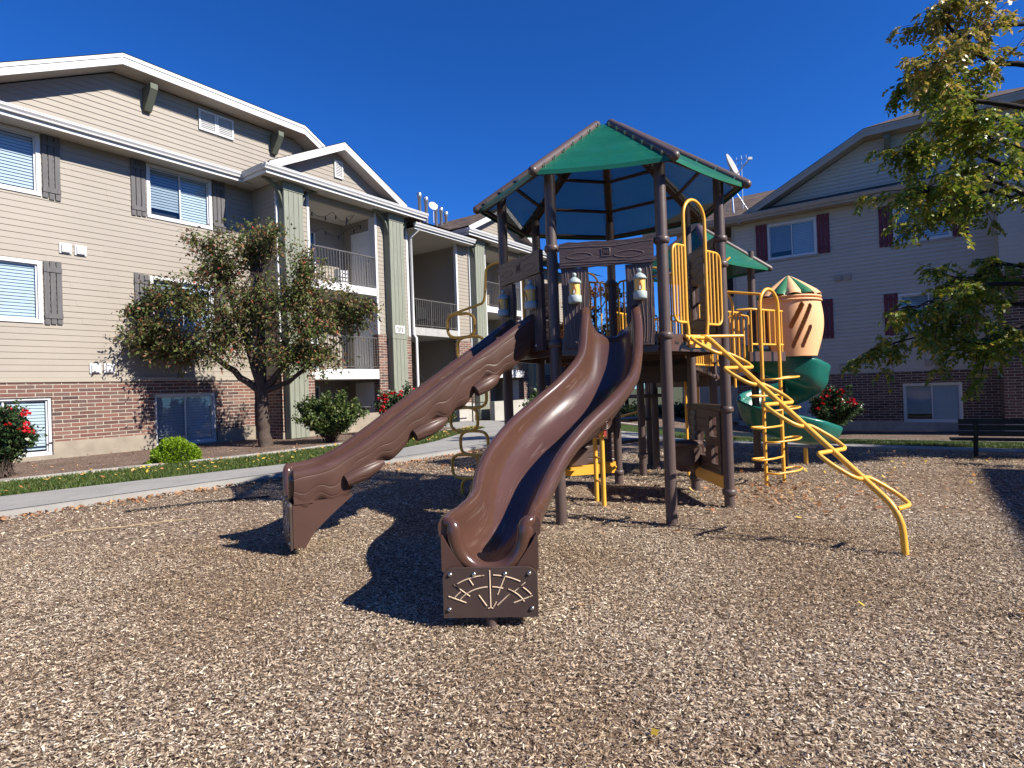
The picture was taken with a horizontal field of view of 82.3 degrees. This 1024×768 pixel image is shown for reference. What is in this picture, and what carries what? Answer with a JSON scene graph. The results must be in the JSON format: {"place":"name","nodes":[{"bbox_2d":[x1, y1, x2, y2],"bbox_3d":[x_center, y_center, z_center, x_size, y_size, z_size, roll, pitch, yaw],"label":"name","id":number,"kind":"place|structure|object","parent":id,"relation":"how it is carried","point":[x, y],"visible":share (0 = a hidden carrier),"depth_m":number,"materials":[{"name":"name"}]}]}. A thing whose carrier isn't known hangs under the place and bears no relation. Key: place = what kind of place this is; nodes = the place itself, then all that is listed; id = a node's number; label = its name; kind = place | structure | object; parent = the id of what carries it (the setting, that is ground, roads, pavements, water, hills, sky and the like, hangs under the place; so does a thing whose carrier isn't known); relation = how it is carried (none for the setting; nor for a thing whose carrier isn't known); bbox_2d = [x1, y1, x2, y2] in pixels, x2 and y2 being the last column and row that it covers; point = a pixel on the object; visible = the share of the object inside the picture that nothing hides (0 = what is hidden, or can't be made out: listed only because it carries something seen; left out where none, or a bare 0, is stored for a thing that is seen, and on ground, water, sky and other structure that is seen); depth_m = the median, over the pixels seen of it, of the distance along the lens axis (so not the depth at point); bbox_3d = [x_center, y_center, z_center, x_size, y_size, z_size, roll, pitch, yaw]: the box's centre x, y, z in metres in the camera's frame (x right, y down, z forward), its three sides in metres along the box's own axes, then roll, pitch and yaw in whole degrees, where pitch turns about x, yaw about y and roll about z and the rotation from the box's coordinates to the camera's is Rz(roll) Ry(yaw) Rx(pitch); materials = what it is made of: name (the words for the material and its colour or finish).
{"place":"outdoors","nodes":[
{"label":"outdoors","id":0,"kind":"place"},
{"bbox_2d":[0,427,450,478],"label":"planting bed","id":1,"kind":"object","parent":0,"point":[123,459],"visible":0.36,"depth_m":13.63,"materials":[{"name":"brown soil"}]},
{"bbox_2d":[0,398,47,477],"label":"rose bush","id":2,"kind":"object","parent":1,"relation":"on","point":[17,435],"visible":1,"depth_m":10.48,"materials":[{"name":"green plant"}]},
{"bbox_2d":[145,436,202,463],"bbox_3d":[-6.946,1.350,12.030,1.053,0.566,1.014,-2,0,0],"label":"boxwood shrub","id":3,"kind":"object","parent":1,"relation":"on","point":[177,449],"visible":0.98,"depth_m":11.81,"materials":[{"name":"green plant"}]},
{"bbox_2d":[109,215,387,446],"bbox_3d":[-7.202,-1.248,15.041,8.240,6.197,2.564,-2,0,5],"label":"crab apple tree","id":4,"kind":"object","parent":1,"relation":"on","point":[299,294],"visible":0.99,"depth_m":14.89,"materials":[{"name":"green plant"}]},
{"bbox_2d":[290,387,369,442],"bbox_3d":[-4.858,0.834,15.807,2.106,1.493,1.784,-2,0,0],"label":"leafy shrub","id":5,"kind":"object","parent":1,"relation":"on","point":[327,419],"visible":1,"depth_m":15.44,"materials":[{"name":"green plant"}]},
{"bbox_2d":[370,380,416,413],"bbox_3d":[-3.505,0.707,18.224,1.742,1.681,1.247,-2,0,0],"label":"rose bush","id":6,"kind":"object","parent":1,"relation":"on","point":[386,404],"visible":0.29,"depth_m":17.96,"materials":[{"name":"red plant"}]},
{"bbox_2d":[445,411,459,425],"bbox_3d":[-2.363,0.992,17.840,1.522,1.029,1.213,-2,0,0],"label":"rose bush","id":7,"kind":"object","parent":1,"relation":"on","point":[452,417],"visible":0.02,"depth_m":18.02,"materials":[{"name":"green plant"}]},
{"bbox_2d":[0,426,484,495],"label":"lawn","id":8,"kind":"structure","parent":0,"point":[154,478],"depth_m":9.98,"materials":[{"name":"green plant"}]},
{"bbox_2d":[0,426,465,482],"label":"garden kerb","id":9,"kind":"structure","parent":8,"relation":"on","point":[56,474],"depth_m":11.37,"materials":[{"name":"concrete"}]},
{"bbox_2d":[359,406,370,412],"bbox_3d":[-5.079,0.889,20.208,0.440,0.240,0.440,-2,0,0],"label":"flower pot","id":10,"kind":"object","parent":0,"point":[366,407],"visible":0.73,"depth_m":20.05,"materials":[{"name":"grey"}]},
{"bbox_2d":[28,387,963,502],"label":"ground","id":11,"kind":"structure","parent":0,"point":[677,393],"depth_m":56.66,"materials":[{"name":"brown soil"}]},
{"bbox_2d":[0,52,602,462],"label":"apartment building","id":12,"kind":"structure","parent":11,"relation":"on","point":[125,166],"depth_m":16.20,"materials":[{"name":"beige"}]},
{"bbox_2d":[0,123,41,195],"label":"window","id":13,"kind":"structure","parent":12,"relation":"in","point":[20,168],"depth_m":13.58,"materials":[{"name":"white glass"}]},
{"bbox_2d":[0,256,43,322],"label":"window","id":14,"kind":"structure","parent":12,"relation":"in","point":[21,288],"depth_m":13.51,"materials":[{"name":"white glass"}]},
{"bbox_2d":[0,397,53,457],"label":"window","id":15,"kind":"structure","parent":12,"relation":"in","point":[40,407],"depth_m":13.74,"materials":[{"name":"white glass"}]},
{"bbox_2d":[145,163,212,229],"bbox_3d":[-9.365,-5.219,16.472,0.202,1.460,1.760,-2,0,35],"label":"window","id":16,"kind":"structure","parent":12,"relation":"in","point":[174,196],"depth_m":16.45,"materials":[{"name":"white glass"}]},
{"bbox_2d":[149,276,214,331],"bbox_3d":[-9.265,-2.191,16.444,0.202,1.440,1.720,-2,0,35],"label":"window","id":17,"kind":"structure","parent":12,"relation":"in","point":[151,277],"depth_m":16.31,"materials":[{"name":"white plastic"}]},
{"bbox_2d":[155,393,216,444],"bbox_3d":[-9.178,1.023,16.441,0.220,1.510,1.780,-2,0,35],"label":"window","id":18,"kind":"structure","parent":12,"relation":"in","point":[190,413],"depth_m":16.51,"materials":[{"name":"blue glass"}]},
{"bbox_2d":[310,231,315,278],"bbox_3d":[-7.293,-4.303,20.062,0.806,2.050,1.117,-2,0,0],"label":"sliding door","id":19,"kind":"structure","parent":12,"relation":"in","point":[312,238],"depth_m":20.55,"materials":[{"name":"glass"}]},
{"bbox_2d":[315,386,320,401],"bbox_3d":[-7.104,1.104,20.027,0.806,2.050,1.117,-2,0,0],"label":"sliding door","id":20,"kind":"structure","parent":12,"relation":"in","point":[317,388],"depth_m":20.52,"materials":[{"name":"grey glass"}]},
{"bbox_2d":[309,209,360,239],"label":"string lights","id":21,"kind":"object","parent":12,"relation":"hanging from","point":[312,213],"visible":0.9,"depth_m":20.43,"materials":[{"name":"black plastic"}]},
{"bbox_2d":[335,269,348,283],"bbox_3d":[-5.770,-3.607,19.817,0.210,0.530,0.400,-2,0,35],"label":"storage crate","id":22,"kind":"object","parent":12,"relation":"on","point":[342,277],"visible":0.51,"depth_m":19.75,"materials":[{"name":"white plastic"}]},
{"bbox_2d":[351,231,369,287],"bbox_3d":[-5.437,-4.396,21.091,1.040,2.120,0.098,-2,0,35],"label":"door","id":23,"kind":"structure","parent":12,"relation":"in","point":[359,241],"depth_m":21.14,"materials":[{"name":"metal"}]},
{"bbox_2d":[354,313,373,368],"bbox_3d":[-5.338,-1.558,21.073,1.040,2.120,0.098,-2,0,35],"label":"door","id":24,"kind":"structure","parent":12,"relation":"in","point":[365,333],"depth_m":21.10,"materials":[{"name":"metal"}]},
{"bbox_2d":[356,382,374,413],"bbox_3d":[-5.231,1.010,21.080,1.040,2.120,0.040,-2,0,35],"label":"door","id":25,"kind":"structure","parent":12,"relation":"in","point":[364,391],"depth_m":21.07,"materials":[{"name":"metal"}]},
{"bbox_2d":[415,306,436,328],"bbox_3d":[-3.516,-2.668,23.934,0.600,1.010,0.600,-2,0,35],"label":"patio chair","id":26,"kind":"object","parent":12,"relation":"on","point":[423,317],"visible":0.52,"depth_m":23.98,"materials":[{"name":"black metal"}]},
{"bbox_2d":[502,380,518,400],"bbox_3d":[-0.012,0.876,28.508,1.040,2.120,0.040,-2,0,35],"label":"door","id":27,"kind":"structure","parent":12,"relation":"in","point":[515,382],"depth_m":28.36,"materials":[{"name":"metal"}]},
{"bbox_2d":[490,399,528,420],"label":"retaining wall","id":28,"kind":"structure","parent":11,"relation":"on","point":[496,410],"depth_m":24.80,"materials":[{"name":"concrete"}]},
{"bbox_2d":[560,278,626,370],"bbox_3d":[4.145,-1.752,27.566,4.988,6.571,5.062,-2,0,-37],"label":"autumn tree","id":29,"kind":"object","parent":11,"relation":"on","point":[593,317],"visible":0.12,"depth_m":27.21,"materials":[{"name":"orange plant"}]},
{"bbox_2d":[598,315,657,405],"bbox_3d":[7.205,-1.753,37.127,5.310,6.492,6.176,-2,0,0],"label":"evergreen tree","id":30,"kind":"object","parent":11,"relation":"on","point":[627,401],"visible":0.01,"depth_m":36.89,"materials":[{"name":"green plant"}]},
{"bbox_2d":[621,422,1019,442],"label":"side kerb","id":31,"kind":"structure","parent":11,"relation":"on","point":[743,434],"depth_m":18.86,"materials":[{"name":"concrete"}]},
{"bbox_2d":[642,87,1023,430],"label":"apartment building","id":32,"kind":"structure","parent":11,"relation":"on","point":[806,225],"depth_m":21.59,"materials":[{"name":"grey"}]},
{"bbox_2d":[727,257,733,296],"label":"dark window","id":33,"kind":"structure","parent":32,"relation":"in","point":[729,281],"depth_m":26.62,"materials":[{"name":"black glass"}]},
{"bbox_2d":[725,154,751,213],"bbox_3d":[9.429,-8.448,24.667,0.999,2.512,1.109,-2,0,0],"label":"satellite dish","id":34,"kind":"object","parent":32,"relation":"on","point":[732,166],"visible":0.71,"depth_m":24.60,"materials":[{"name":"white metal"}]},
{"bbox_2d":[735,156,748,207],"bbox_3d":[9.966,-8.688,25.354,0.700,2.400,0.036,-2,0,34],"label":"roof antenna","id":35,"kind":"object","parent":32,"relation":"attached to","point":[741,173],"visible":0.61,"depth_m":25.34,"materials":[{"name":"grey metal"}]},
{"bbox_2d":[767,217,818,262],"bbox_3d":[11.100,-5.685,23.206,1.890,1.510,0.220,-2,0,35],"label":"window","id":36,"kind":"structure","parent":32,"relation":"in","point":[795,239],"depth_m":23.19,"materials":[{"name":"white glass"}]},
{"bbox_2d":[793,395,818,417],"bbox_3d":[11.394,0.768,23.201,1.560,1.271,0.160,-2,0,35],"label":"window","id":37,"kind":"structure","parent":32,"relation":"in","point":[803,411],"depth_m":23.09,"materials":[{"name":"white glass"}]},
{"bbox_2d":[892,199,954,245],"bbox_3d":[14.545,-5.731,20.785,1.810,1.490,0.220,-2,0,35],"label":"window","id":38,"kind":"structure","parent":32,"relation":"in","point":[947,235],"depth_m":20.70,"materials":[{"name":"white glass"}]},
{"bbox_2d":[898,289,960,335],"bbox_3d":[14.748,-2.507,20.700,1.890,1.510,0.220,-2,0,35],"label":"window","id":39,"kind":"structure","parent":32,"relation":"in","point":[917,299],"depth_m":20.93,"materials":[{"name":"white glass"}]},
{"bbox_2d":[903,382,962,421],"bbox_3d":[14.882,0.651,20.723,1.700,1.390,0.202,-2,0,35],"label":"window","id":40,"kind":"structure","parent":32,"relation":"in","point":[935,402],"depth_m":20.69,"materials":[{"name":"white glass"}]},
{"bbox_2d":[0,438,1023,767],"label":"playground ground","id":41,"kind":"structure","parent":0,"point":[764,508],"depth_m":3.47,"materials":[{"name":"brown wood"}]},
{"bbox_2d":[0,432,1012,522],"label":"leaf litter","id":42,"kind":"object","parent":41,"relation":"on","point":[3,517],"visible":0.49,"depth_m":7.94,"materials":[{"name":"brown plant"}]},
{"bbox_2d":[0,447,1023,550],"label":"wood chips","id":43,"kind":"object","parent":41,"relation":"on","point":[883,453],"visible":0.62,"depth_m":7.19,"materials":[{"name":"brown wood"}]},
{"bbox_2d":[125,495,269,511],"bbox_3d":[-4.108,1.572,7.736,1.678,0.029,0.073,-2,0,-27],"label":"edging strip","id":44,"kind":"object","parent":43,"relation":"on","point":[192,503],"visible":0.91,"depth_m":7.73,"materials":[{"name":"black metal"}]},
{"bbox_2d":[4,426,1023,744],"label":"fallen leaves","id":45,"kind":"object","parent":43,"relation":"on","point":[654,730],"depth_m":8.04,"materials":[{"name":"plant"}]},
{"bbox_2d":[281,119,911,629],"bbox_3d":[1.450,-0.596,6.857,5.064,4.980,7.877,-2,0,30],"label":"play structure","id":46,"kind":"object","parent":41,"relation":"on","point":[543,443],"visible":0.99,"depth_m":5.92,"materials":[{"name":"brown plastic"}]},
{"bbox_2d":[949,419,1023,457],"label":"park bench","id":47,"kind":"object","parent":41,"relation":"on","point":[975,433],"visible":0.88,"depth_m":9.65,"materials":[{"name":"black metal"}]},
{"bbox_2d":[0,420,1023,519],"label":"sidewalk","id":48,"kind":"structure","parent":0,"point":[14,505],"depth_m":9.56,"materials":[{"name":"concrete"}]},
{"bbox_2d":[471,395,483,421],"bbox_3d":[-1.384,0.603,23.732,0.060,1.800,0.778,-2,0,36],"label":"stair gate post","id":49,"kind":"object","parent":48,"relation":"on","point":[472,405],"visible":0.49,"depth_m":23.42,"materials":[{"name":"white metal"}]},
{"bbox_2d":[519,383,545,406],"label":"ornamental grass","id":50,"kind":"object","parent":48,"relation":"on","point":[534,395],"depth_m":22.35,"materials":[{"name":"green plant"}]},
{"bbox_2d":[0,0,1023,388],"label":"sky","id":51,"kind":"structure","parent":0,"point":[449,102],"materials":[{"name":"blue"}]},
{"bbox_2d":[621,424,981,447],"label":"side lawn","id":52,"kind":"structure","parent":0,"point":[629,428],"depth_m":19.56,"materials":[{"name":"green plant"}]},
{"bbox_2d":[621,416,1023,441],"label":"side bed","id":53,"kind":"object","parent":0,"point":[679,422],"visible":0.23,"depth_m":20.01,"materials":[{"name":"brown soil"}]},
{"bbox_2d":[620,400,645,416],"bbox_3d":[4.887,1.281,24.855,2.461,1.239,1.904,-2,0,25],"label":"dark hedge","id":54,"kind":"object","parent":53,"relation":"on","point":[630,408],"visible":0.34,"depth_m":24.53,"materials":[{"name":"green plant"}]},
{"bbox_2d":[645,398,688,417],"bbox_3d":[7.020,1.222,25.635,2.611,1.218,1.692,-2,0,0],"label":"dark hedge","id":55,"kind":"object","parent":53,"relation":"on","point":[679,411],"visible":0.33,"depth_m":25.25,"materials":[{"name":"green plant"}]},
{"bbox_2d":[808,384,865,427],"bbox_3d":[10.871,0.812,19.559,1.986,1.687,1.683,-2,0,0],"label":"rose bush","id":56,"kind":"object","parent":53,"relation":"on","point":[832,405],"visible":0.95,"depth_m":19.35,"materials":[{"name":"green plant"}]},
{"bbox_2d":[675,434,1023,448],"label":"grass","id":57,"kind":"structure","parent":0,"point":[986,444],"depth_m":13.93,"materials":[{"name":"green plant"}]},
{"bbox_2d":[839,0,1023,403],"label":"honey locust tree","id":58,"kind":"object","parent":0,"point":[919,87],"visible":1,"depth_m":10.08,"materials":[{"name":"green plant"}]}
]}

